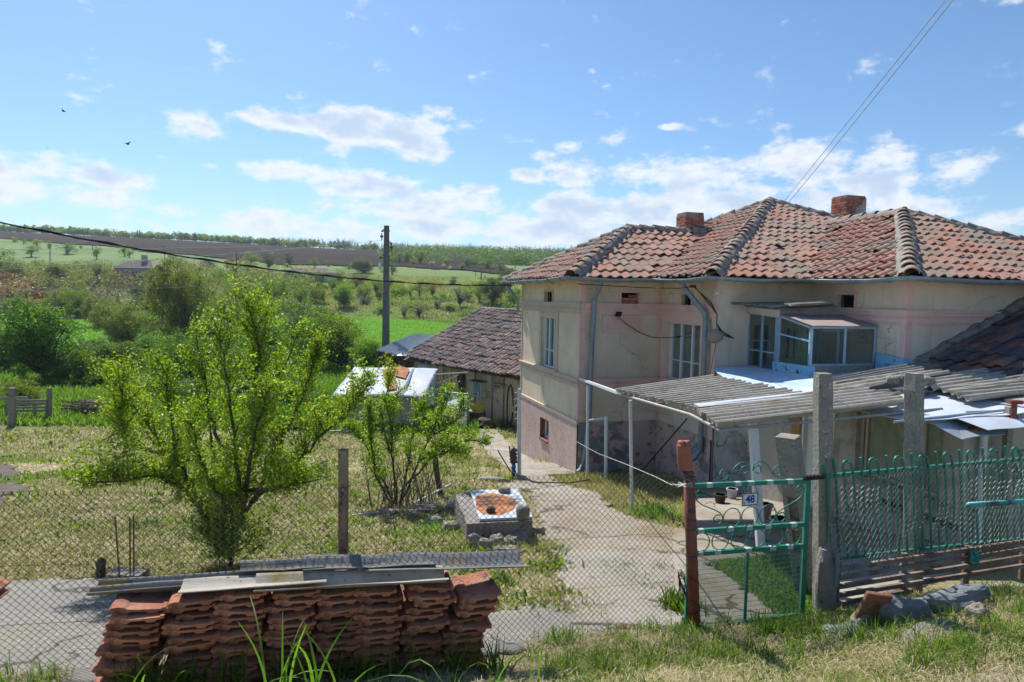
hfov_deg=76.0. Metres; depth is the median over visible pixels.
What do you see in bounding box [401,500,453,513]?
brush pile
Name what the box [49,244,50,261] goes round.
utility pole
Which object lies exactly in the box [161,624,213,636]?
stacked tile
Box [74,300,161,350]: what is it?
tree
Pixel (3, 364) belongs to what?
tree
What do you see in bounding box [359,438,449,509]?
bare stems
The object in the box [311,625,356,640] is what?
stacked tile
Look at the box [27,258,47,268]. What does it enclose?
bush
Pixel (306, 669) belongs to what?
stacked tile
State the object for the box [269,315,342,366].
tree
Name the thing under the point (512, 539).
rubble stone
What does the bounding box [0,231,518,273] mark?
ploughed field
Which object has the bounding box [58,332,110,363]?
bush
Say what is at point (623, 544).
path litter
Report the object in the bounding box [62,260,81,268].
bush
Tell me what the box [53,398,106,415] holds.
brush pile
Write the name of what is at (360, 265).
tree
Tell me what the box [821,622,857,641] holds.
stone block
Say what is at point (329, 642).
stacked tile
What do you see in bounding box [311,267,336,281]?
farmhouse
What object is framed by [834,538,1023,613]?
slat fence
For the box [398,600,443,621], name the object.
stacked tile
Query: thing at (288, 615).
stacked tile
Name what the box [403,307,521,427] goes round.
mud barn
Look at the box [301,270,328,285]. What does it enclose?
bush
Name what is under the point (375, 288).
tree
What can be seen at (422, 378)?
metal roofed coop
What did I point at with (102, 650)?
stacked tile
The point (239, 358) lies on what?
bush
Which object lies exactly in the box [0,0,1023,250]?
sky
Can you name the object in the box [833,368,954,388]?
corrugated sheet
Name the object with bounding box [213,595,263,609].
stacked tile
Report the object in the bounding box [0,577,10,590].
loose roof tile
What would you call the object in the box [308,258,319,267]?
tree
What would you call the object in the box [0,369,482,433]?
lush weeds
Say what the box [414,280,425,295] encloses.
tree
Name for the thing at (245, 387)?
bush
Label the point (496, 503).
twig litter
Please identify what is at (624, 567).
weed clump
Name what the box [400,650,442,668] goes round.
stacked tile
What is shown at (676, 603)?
weed clump
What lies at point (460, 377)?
horse harness
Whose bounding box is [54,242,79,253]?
bush
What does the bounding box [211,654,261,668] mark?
stacked tile
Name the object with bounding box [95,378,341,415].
undergrowth
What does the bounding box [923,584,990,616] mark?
stone block
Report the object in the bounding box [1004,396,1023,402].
wooden slat tray
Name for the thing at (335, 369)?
bank grass
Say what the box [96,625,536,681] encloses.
weeds by stack
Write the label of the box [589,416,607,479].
clothes pole
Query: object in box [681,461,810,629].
garden gate
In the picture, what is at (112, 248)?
power line
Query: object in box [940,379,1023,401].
corrugated sheet
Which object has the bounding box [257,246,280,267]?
tree
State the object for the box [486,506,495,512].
stone
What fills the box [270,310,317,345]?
tree
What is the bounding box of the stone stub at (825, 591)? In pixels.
[814,541,836,616]
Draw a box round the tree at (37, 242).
[30,239,43,245]
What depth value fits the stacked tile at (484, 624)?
4.59 m
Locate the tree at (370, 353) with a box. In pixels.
[343,335,381,367]
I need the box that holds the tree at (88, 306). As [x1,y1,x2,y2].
[77,294,122,325]
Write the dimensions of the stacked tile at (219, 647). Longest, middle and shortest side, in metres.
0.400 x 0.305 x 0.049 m
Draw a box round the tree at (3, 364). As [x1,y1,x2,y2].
[0,320,25,369]
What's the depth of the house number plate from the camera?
5.86 m
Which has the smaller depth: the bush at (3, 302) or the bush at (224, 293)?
the bush at (3, 302)
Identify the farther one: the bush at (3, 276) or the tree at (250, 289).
the bush at (3, 276)
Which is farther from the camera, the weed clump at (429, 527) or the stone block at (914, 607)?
the weed clump at (429, 527)
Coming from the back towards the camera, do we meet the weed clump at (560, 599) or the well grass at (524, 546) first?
the well grass at (524, 546)
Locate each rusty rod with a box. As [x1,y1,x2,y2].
[114,516,119,577]
[129,517,130,572]
[133,516,134,571]
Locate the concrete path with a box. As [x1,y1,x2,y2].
[433,426,992,631]
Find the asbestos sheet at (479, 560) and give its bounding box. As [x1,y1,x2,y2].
[361,550,528,571]
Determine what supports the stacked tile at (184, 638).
on the stacked tile at (198, 644)
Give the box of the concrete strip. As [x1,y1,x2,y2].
[0,576,619,681]
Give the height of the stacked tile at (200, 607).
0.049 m
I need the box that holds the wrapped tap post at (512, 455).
[508,446,517,476]
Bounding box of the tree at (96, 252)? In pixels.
[92,245,101,258]
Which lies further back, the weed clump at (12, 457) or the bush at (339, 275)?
the bush at (339, 275)
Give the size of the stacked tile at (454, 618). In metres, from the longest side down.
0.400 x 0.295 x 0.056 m
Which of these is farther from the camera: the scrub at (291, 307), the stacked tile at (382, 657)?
the scrub at (291, 307)
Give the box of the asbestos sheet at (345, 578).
[253,565,448,591]
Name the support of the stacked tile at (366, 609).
on the stacked tile at (382, 615)
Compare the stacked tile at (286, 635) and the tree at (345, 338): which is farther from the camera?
the tree at (345, 338)
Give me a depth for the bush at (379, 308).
112.63 m
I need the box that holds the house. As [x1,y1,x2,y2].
[500,195,1023,482]
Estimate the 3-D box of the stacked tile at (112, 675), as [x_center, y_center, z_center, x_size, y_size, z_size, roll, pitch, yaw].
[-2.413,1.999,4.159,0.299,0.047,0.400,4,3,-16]
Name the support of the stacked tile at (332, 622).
on the stacked tile at (352, 627)
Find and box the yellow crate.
[471,403,482,410]
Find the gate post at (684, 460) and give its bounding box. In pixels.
[676,440,700,628]
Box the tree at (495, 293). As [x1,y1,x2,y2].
[475,275,506,303]
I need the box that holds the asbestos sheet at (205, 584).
[178,570,325,593]
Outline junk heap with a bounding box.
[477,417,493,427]
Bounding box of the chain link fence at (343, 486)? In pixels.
[0,448,676,673]
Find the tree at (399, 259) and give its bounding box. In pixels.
[396,252,405,262]
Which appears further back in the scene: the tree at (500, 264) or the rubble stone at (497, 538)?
the tree at (500, 264)
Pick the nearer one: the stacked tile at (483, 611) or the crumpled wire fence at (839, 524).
the stacked tile at (483, 611)
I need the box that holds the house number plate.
[741,483,758,505]
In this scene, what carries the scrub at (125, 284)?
on the ground at (84, 254)
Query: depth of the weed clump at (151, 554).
7.88 m
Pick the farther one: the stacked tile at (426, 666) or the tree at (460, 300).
the tree at (460, 300)
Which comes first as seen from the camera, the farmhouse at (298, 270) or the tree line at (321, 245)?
the farmhouse at (298, 270)
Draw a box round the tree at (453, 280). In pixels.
[449,276,456,283]
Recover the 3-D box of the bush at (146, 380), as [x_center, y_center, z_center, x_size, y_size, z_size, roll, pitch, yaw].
[-18.974,2.319,33.958,3.536,1.494,3.385,4,5,40]
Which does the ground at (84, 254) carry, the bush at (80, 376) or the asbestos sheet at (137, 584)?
the bush at (80, 376)
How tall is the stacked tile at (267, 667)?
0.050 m
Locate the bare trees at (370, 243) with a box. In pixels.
[276,237,573,251]
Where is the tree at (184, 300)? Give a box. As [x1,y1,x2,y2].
[137,249,228,344]
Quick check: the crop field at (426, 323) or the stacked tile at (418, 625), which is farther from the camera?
the crop field at (426, 323)
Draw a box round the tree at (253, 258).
[242,251,260,263]
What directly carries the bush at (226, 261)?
on the ground at (84, 254)
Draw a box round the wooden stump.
[95,557,105,577]
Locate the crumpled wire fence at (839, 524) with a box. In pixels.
[828,453,1023,583]
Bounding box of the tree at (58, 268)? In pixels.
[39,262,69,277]
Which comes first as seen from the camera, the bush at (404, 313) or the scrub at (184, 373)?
the scrub at (184, 373)
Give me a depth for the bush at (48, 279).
124.37 m
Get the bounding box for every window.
[544,317,555,367]
[545,420,547,437]
[669,322,699,379]
[753,324,771,363]
[785,326,800,360]
[859,412,943,497]
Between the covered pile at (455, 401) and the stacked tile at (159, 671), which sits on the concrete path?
the covered pile at (455, 401)
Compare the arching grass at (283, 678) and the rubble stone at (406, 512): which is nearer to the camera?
the arching grass at (283, 678)
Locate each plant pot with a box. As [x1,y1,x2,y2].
[713,492,726,502]
[763,501,773,518]
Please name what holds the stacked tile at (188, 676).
on the stacked tile
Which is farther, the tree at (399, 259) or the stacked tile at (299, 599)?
the tree at (399, 259)
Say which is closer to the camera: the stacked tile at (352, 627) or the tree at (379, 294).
the stacked tile at (352, 627)
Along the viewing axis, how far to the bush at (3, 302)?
110.47 m
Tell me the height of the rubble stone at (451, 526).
0.216 m
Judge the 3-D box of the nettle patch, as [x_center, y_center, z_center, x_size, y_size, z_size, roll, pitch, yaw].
[-12.303,2.826,31.023,8.887,1.190,13.648,0,4,-15]
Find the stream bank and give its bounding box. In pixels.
[1,381,135,390]
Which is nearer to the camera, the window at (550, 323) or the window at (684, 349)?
the window at (684, 349)
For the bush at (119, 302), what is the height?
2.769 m
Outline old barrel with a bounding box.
[469,409,485,423]
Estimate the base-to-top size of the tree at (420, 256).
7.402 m
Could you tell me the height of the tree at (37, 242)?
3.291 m
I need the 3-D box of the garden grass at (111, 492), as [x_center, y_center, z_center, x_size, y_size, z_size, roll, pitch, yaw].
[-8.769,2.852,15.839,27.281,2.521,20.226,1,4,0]
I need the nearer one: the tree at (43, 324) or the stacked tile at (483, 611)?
the stacked tile at (483, 611)
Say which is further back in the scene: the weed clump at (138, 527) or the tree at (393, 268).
the tree at (393, 268)
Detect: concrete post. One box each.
[775,433,812,595]
[812,372,832,608]
[903,372,924,595]
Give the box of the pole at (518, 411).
[513,389,520,474]
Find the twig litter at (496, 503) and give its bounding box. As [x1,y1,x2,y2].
[475,494,520,504]
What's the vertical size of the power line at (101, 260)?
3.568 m
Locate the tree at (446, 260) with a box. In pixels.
[441,257,449,264]
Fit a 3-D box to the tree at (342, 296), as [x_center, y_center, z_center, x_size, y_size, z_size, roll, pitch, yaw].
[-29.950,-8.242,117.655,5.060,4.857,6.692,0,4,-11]
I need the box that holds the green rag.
[968,549,981,563]
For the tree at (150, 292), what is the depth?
117.12 m
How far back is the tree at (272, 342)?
51.32 m
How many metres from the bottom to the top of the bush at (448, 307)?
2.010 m
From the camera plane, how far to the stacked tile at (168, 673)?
4.09 m
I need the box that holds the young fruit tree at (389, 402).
[337,354,496,504]
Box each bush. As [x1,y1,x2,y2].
[0,248,18,273]
[0,256,37,277]
[0,272,19,281]
[0,274,47,300]
[0,286,32,308]
[0,373,45,405]
[21,297,48,308]
[26,275,60,290]
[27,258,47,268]
[32,352,90,378]
[42,287,77,312]
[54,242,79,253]
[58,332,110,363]
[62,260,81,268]
[68,345,92,382]
[75,336,146,381]
[79,261,99,270]
[95,296,123,304]
[103,370,171,395]
[125,249,134,257]
[127,330,178,359]
[128,281,146,298]
[142,325,219,376]
[155,376,232,397]
[171,262,208,269]
[195,257,218,269]
[205,342,272,378]
[212,265,232,280]
[217,376,262,395]
[221,281,233,295]
[223,258,241,270]
[223,286,248,304]
[231,273,252,284]
[239,258,256,269]
[244,265,282,276]
[259,276,278,293]
[269,276,292,301]
[276,377,321,404]
[292,286,308,303]
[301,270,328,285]
[318,288,328,301]
[326,277,337,292]
[331,268,350,282]
[344,273,368,286]
[354,284,371,295]
[357,294,373,303]
[374,306,392,312]
[389,289,401,295]
[399,304,409,316]
[408,302,428,316]
[433,300,443,307]
[438,300,460,310]
[457,262,465,269]
[465,291,473,300]
[472,288,483,300]
[495,265,511,276]
[506,288,521,306]
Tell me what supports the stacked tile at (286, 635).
on the stacked tile at (304, 641)
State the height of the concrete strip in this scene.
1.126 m
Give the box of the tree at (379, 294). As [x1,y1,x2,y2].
[375,288,382,299]
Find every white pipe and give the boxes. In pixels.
[350,511,378,516]
[413,483,451,503]
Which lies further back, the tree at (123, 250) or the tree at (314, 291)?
the tree at (123, 250)
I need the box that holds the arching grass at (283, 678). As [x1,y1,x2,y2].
[0,596,541,681]
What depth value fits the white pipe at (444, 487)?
12.07 m
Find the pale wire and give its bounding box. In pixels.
[578,442,691,486]
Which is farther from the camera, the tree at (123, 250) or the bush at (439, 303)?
the tree at (123, 250)
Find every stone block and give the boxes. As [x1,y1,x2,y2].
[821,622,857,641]
[850,611,874,628]
[878,594,931,629]
[896,618,976,647]
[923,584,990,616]
[964,602,993,624]
[984,582,1023,587]
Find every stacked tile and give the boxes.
[91,656,151,674]
[94,637,151,657]
[95,659,155,677]
[101,658,159,681]
[102,614,165,637]
[103,612,169,644]
[103,634,161,648]
[105,613,161,629]
[108,590,171,614]
[109,590,172,624]
[109,634,167,660]
[151,662,163,681]
[161,612,215,630]
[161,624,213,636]
[161,663,211,677]
[163,635,213,652]
[163,654,216,670]
[164,641,216,654]
[165,601,216,613]
[165,673,206,681]
[167,589,220,608]
[167,628,220,644]
[168,646,217,663]
[175,607,218,620]
[207,664,257,677]
[210,640,262,654]
[211,617,264,642]
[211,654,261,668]
[212,641,263,658]
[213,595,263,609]
[213,595,265,616]
[213,618,262,630]
[215,612,265,623]
[219,588,266,601]
[222,613,267,644]
[236,677,261,681]
[256,655,298,678]
[258,641,308,656]
[262,665,309,680]
[263,591,310,613]
[263,630,311,641]
[264,612,313,636]
[265,639,313,660]
[265,658,310,670]
[266,634,312,647]
[267,603,314,624]
[268,615,315,630]
[272,589,319,600]
[274,596,321,606]
[303,639,350,663]
[307,664,352,677]
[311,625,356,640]
[312,569,358,599]
[313,651,361,669]
[313,662,358,672]
[314,602,358,619]
[315,635,362,647]
[316,616,359,628]
[316,643,360,652]
[317,595,359,606]
[317,624,362,631]
[318,601,363,617]
[352,651,395,662]
[353,569,396,597]
[353,610,397,621]
[353,628,399,642]
[353,641,398,658]
[354,635,398,647]
[354,665,396,673]
[356,620,401,634]
[357,584,403,603]
[357,609,399,626]
[358,601,401,614]
[358,651,402,668]
[395,663,435,680]
[396,641,440,658]
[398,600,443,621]
[399,628,441,646]
[400,585,447,614]
[400,620,443,635]
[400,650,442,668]
[402,630,445,652]
[403,584,449,602]
[403,662,442,670]
[406,609,449,631]
[408,570,453,592]
[412,590,456,607]
[440,645,481,662]
[441,624,484,638]
[441,655,481,667]
[441,659,484,675]
[442,639,483,654]
[444,633,483,645]
[446,604,487,625]
[448,616,491,631]
[450,569,501,604]
[451,601,495,617]
[453,590,498,610]
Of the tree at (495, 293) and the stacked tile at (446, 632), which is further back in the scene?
the tree at (495, 293)
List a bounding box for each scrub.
[0,258,320,297]
[0,266,160,303]
[0,298,334,317]
[65,338,331,388]
[259,276,521,316]
[376,244,563,265]
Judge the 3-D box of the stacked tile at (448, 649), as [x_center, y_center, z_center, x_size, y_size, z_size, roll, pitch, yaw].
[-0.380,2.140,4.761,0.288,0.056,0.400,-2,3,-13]
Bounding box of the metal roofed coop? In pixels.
[331,365,437,426]
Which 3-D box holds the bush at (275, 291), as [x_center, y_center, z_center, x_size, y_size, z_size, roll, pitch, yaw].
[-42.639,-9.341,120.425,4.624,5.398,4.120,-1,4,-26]
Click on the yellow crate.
(476, 406)
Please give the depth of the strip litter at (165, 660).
5.38 m
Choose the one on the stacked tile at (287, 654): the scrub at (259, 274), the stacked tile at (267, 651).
the stacked tile at (267, 651)
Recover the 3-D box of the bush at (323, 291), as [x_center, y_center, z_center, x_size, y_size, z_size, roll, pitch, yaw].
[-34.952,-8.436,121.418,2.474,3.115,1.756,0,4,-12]
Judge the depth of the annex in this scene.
10.52 m
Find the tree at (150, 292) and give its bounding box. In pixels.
[142,281,161,301]
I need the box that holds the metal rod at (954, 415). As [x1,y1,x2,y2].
[893,409,1003,422]
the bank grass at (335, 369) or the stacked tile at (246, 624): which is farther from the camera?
the bank grass at (335, 369)
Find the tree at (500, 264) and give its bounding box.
[491,258,510,269]
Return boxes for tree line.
[0,224,315,246]
[0,224,377,249]
[288,242,554,252]
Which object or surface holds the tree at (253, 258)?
on the ground at (84, 254)
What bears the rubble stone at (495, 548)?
on the ground at (84, 254)
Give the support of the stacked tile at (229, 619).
on the stacked tile at (246, 624)
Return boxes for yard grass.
[550,470,699,527]
[711,550,825,627]
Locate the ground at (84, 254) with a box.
[0,238,1023,681]
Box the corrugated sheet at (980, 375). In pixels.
[924,367,1023,390]
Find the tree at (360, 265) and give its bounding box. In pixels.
[344,257,373,272]
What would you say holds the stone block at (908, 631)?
on the ground at (84, 254)
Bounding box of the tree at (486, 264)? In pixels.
[479,258,494,267]
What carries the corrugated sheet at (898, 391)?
on the annex
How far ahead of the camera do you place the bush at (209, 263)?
200.76 m
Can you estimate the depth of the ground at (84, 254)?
24.52 m
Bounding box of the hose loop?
[506,384,513,426]
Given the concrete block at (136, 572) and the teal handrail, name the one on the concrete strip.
the concrete block at (136, 572)
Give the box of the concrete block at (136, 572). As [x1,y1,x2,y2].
[105,567,149,578]
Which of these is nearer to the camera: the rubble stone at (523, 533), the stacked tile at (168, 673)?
the stacked tile at (168, 673)
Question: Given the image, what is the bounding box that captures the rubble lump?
[884,372,935,385]
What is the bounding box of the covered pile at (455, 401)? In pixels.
[436,391,469,424]
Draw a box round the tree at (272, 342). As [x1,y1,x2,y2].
[229,319,287,355]
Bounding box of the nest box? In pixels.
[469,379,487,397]
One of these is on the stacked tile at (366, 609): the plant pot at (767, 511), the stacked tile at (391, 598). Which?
the stacked tile at (391, 598)
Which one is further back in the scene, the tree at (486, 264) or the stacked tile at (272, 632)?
the tree at (486, 264)
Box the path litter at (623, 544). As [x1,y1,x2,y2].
[519,472,809,618]
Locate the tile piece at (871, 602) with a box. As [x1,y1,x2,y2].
[853,591,892,620]
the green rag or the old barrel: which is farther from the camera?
the old barrel
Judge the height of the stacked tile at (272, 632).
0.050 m
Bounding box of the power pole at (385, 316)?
[378,225,392,346]
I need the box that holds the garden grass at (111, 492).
[0,421,671,629]
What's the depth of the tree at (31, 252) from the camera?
229.29 m
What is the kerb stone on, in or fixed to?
on the ground at (84, 254)
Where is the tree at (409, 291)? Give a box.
[406,287,414,297]
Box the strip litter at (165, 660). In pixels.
[0,598,621,667]
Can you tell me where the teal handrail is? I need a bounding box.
[965,499,1023,507]
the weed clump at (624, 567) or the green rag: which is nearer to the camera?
the green rag
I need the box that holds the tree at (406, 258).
[403,253,409,262]
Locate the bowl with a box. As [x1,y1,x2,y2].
[769,515,785,522]
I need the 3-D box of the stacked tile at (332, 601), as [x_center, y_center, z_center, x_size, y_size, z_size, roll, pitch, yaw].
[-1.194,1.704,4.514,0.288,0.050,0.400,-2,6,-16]
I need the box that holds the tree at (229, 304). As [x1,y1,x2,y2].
[200,292,244,328]
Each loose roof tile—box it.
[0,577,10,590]
[0,588,9,598]
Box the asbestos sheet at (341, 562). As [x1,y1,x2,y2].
[303,552,436,570]
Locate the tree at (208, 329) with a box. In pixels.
[187,314,238,354]
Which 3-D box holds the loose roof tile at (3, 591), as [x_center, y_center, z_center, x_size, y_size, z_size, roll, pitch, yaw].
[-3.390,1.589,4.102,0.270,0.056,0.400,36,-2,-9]
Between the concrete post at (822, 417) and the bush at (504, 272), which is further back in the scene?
the bush at (504, 272)
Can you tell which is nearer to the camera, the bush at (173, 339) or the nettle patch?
the nettle patch
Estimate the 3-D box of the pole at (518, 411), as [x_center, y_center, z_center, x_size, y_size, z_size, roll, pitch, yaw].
[0.125,2.126,15.127,0.220,2.066,0.090,1,4,0]
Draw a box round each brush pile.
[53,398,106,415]
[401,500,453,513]
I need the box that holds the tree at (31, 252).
[20,242,43,256]
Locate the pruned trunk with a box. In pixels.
[421,429,451,494]
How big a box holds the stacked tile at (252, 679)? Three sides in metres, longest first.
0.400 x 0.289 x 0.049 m
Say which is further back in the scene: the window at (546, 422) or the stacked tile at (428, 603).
the window at (546, 422)
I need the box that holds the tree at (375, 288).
[369,276,382,291]
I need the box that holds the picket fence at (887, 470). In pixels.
[802,446,1023,559]
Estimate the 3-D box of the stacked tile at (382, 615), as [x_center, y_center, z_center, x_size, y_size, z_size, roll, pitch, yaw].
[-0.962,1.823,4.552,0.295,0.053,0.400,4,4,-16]
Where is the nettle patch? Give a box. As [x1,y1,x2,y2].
[176,384,337,422]
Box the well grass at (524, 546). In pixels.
[445,529,560,552]
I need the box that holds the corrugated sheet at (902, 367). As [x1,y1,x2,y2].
[833,361,944,382]
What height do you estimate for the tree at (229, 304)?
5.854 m
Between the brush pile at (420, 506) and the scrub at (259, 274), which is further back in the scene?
the scrub at (259, 274)
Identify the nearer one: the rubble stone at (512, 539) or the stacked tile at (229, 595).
the stacked tile at (229, 595)
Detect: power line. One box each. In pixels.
[0,222,511,285]
[0,246,257,249]
[0,258,224,261]
[0,267,376,288]
[1,240,381,269]
[394,243,524,265]
[713,0,952,289]
[715,0,945,284]
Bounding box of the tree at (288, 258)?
[280,253,294,266]
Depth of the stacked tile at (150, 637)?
3.97 m
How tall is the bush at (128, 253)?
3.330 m
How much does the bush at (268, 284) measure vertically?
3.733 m
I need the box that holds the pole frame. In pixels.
[433,372,467,424]
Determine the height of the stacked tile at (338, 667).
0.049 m
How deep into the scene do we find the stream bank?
40.32 m
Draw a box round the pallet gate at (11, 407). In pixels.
[0,388,51,425]
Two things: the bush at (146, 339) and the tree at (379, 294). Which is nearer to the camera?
the bush at (146, 339)
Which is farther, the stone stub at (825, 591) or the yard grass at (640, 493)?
the yard grass at (640, 493)
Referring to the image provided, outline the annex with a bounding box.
[712,297,1023,549]
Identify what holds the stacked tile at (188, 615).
on the stacked tile at (171, 623)
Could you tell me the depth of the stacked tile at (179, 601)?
4.09 m
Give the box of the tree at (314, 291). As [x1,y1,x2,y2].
[308,281,323,302]
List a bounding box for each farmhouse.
[112,255,165,282]
[282,268,314,282]
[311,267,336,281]
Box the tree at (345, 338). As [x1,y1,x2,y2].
[296,309,368,367]
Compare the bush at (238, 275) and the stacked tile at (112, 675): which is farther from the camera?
the bush at (238, 275)
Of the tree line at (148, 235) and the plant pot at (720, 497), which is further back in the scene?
the tree line at (148, 235)
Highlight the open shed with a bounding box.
[376,334,434,367]
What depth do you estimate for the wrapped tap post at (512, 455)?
15.03 m
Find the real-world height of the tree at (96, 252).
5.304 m
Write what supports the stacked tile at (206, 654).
on the stacked tile at (199, 662)
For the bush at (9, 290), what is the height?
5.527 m
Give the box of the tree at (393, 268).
[389,264,397,274]
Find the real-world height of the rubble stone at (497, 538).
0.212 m
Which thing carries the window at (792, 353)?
in the house
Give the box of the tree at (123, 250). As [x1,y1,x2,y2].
[118,244,128,255]
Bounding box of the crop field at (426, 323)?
[2,314,451,349]
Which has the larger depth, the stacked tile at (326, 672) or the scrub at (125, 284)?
the scrub at (125, 284)
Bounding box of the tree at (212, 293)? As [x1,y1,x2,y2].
[198,286,221,303]
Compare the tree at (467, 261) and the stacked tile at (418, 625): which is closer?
the stacked tile at (418, 625)
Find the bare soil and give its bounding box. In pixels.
[0,464,42,505]
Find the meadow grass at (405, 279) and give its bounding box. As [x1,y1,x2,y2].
[0,269,521,321]
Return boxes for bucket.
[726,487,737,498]
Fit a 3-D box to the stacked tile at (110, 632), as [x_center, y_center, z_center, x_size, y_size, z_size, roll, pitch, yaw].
[-2.359,1.746,4.140,0.303,0.047,0.400,3,4,-17]
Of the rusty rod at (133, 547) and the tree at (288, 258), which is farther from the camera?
the tree at (288, 258)
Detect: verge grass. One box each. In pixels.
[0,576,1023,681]
[0,583,1023,681]
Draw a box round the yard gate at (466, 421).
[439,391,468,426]
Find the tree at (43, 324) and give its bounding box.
[0,291,92,381]
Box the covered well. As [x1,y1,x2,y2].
[454,489,532,540]
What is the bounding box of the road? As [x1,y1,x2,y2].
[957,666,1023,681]
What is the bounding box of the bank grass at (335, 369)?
[0,341,377,375]
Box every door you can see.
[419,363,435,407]
[801,413,834,506]
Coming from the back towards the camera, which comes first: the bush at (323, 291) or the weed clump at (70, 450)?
the bush at (323, 291)
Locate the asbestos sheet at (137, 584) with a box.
[86,570,329,595]
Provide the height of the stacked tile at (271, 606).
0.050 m
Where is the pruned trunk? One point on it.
(437, 481)
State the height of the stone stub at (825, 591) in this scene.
0.797 m
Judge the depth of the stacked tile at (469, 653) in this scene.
4.60 m
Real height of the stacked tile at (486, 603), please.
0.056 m
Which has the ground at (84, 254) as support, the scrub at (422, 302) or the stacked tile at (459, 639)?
the scrub at (422, 302)
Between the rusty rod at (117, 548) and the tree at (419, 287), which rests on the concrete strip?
the rusty rod at (117, 548)
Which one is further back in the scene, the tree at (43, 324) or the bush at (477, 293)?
the bush at (477, 293)
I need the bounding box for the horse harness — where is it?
[457,371,464,392]
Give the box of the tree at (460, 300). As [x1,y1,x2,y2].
[448,285,470,306]
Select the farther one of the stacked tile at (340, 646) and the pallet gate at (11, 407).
the pallet gate at (11, 407)
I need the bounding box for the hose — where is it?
[497,450,589,483]
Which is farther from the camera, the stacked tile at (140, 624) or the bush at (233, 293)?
the bush at (233, 293)
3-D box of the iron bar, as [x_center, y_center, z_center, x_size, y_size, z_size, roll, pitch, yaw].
[3.544,2.521,15.491,1.134,1.506,0.030,2,4,19]
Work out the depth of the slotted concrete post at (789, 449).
6.79 m
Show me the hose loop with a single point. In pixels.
(510, 425)
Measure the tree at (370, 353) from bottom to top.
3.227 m
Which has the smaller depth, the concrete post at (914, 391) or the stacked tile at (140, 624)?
the stacked tile at (140, 624)
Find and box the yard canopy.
[579,374,942,545]
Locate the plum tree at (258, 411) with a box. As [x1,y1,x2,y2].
[51,262,393,571]
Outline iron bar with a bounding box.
[640,418,687,471]
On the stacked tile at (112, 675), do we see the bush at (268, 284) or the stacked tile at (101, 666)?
the stacked tile at (101, 666)
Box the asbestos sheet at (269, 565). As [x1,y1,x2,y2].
[238,558,324,572]
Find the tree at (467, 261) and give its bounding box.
[462,255,474,266]
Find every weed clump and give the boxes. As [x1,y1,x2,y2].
[0,453,53,463]
[0,466,94,484]
[55,448,115,454]
[111,518,160,531]
[111,543,198,564]
[263,529,320,549]
[391,514,462,543]
[488,417,514,428]
[512,583,608,619]
[533,455,550,462]
[570,470,607,484]
[599,555,663,582]
[609,569,668,590]
[624,500,682,522]
[638,559,680,573]
[654,583,713,616]
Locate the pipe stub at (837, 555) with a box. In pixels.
[834,551,840,586]
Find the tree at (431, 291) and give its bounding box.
[424,280,437,296]
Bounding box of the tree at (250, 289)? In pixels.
[246,288,266,303]
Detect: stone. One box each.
[323,429,387,433]
[379,508,398,514]
[403,509,417,516]
[423,515,443,525]
[442,520,459,531]
[444,500,454,510]
[466,533,481,547]
[476,476,508,482]
[477,538,494,550]
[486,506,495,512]
[490,533,504,545]
[492,545,518,550]
[498,487,510,492]
[504,535,517,544]
[511,530,528,544]
[513,475,527,479]
[516,503,529,518]
[532,525,544,535]
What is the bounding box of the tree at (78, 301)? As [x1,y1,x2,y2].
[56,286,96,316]
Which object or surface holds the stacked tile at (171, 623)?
on the stacked tile at (186, 630)
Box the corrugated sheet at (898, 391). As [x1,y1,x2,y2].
[874,387,935,395]
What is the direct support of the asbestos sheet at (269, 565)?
on the asbestos sheet at (341, 562)
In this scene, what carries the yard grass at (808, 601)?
on the ground at (84, 254)
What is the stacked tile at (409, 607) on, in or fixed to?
on the stacked tile at (410, 617)
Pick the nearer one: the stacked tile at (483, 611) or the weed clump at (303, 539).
the stacked tile at (483, 611)
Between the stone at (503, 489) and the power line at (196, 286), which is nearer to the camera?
the stone at (503, 489)
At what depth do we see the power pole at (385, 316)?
37.25 m
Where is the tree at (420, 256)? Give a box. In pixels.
[414,245,426,263]
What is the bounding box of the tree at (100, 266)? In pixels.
[85,259,110,279]
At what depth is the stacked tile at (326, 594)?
4.34 m
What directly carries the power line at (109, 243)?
attached to the house
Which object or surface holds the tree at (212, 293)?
on the ground at (84, 254)
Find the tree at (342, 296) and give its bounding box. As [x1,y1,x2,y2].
[330,282,357,306]
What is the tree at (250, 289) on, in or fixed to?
on the ground at (84, 254)
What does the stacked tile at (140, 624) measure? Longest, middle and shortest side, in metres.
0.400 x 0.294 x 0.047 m
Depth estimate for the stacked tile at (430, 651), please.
4.51 m

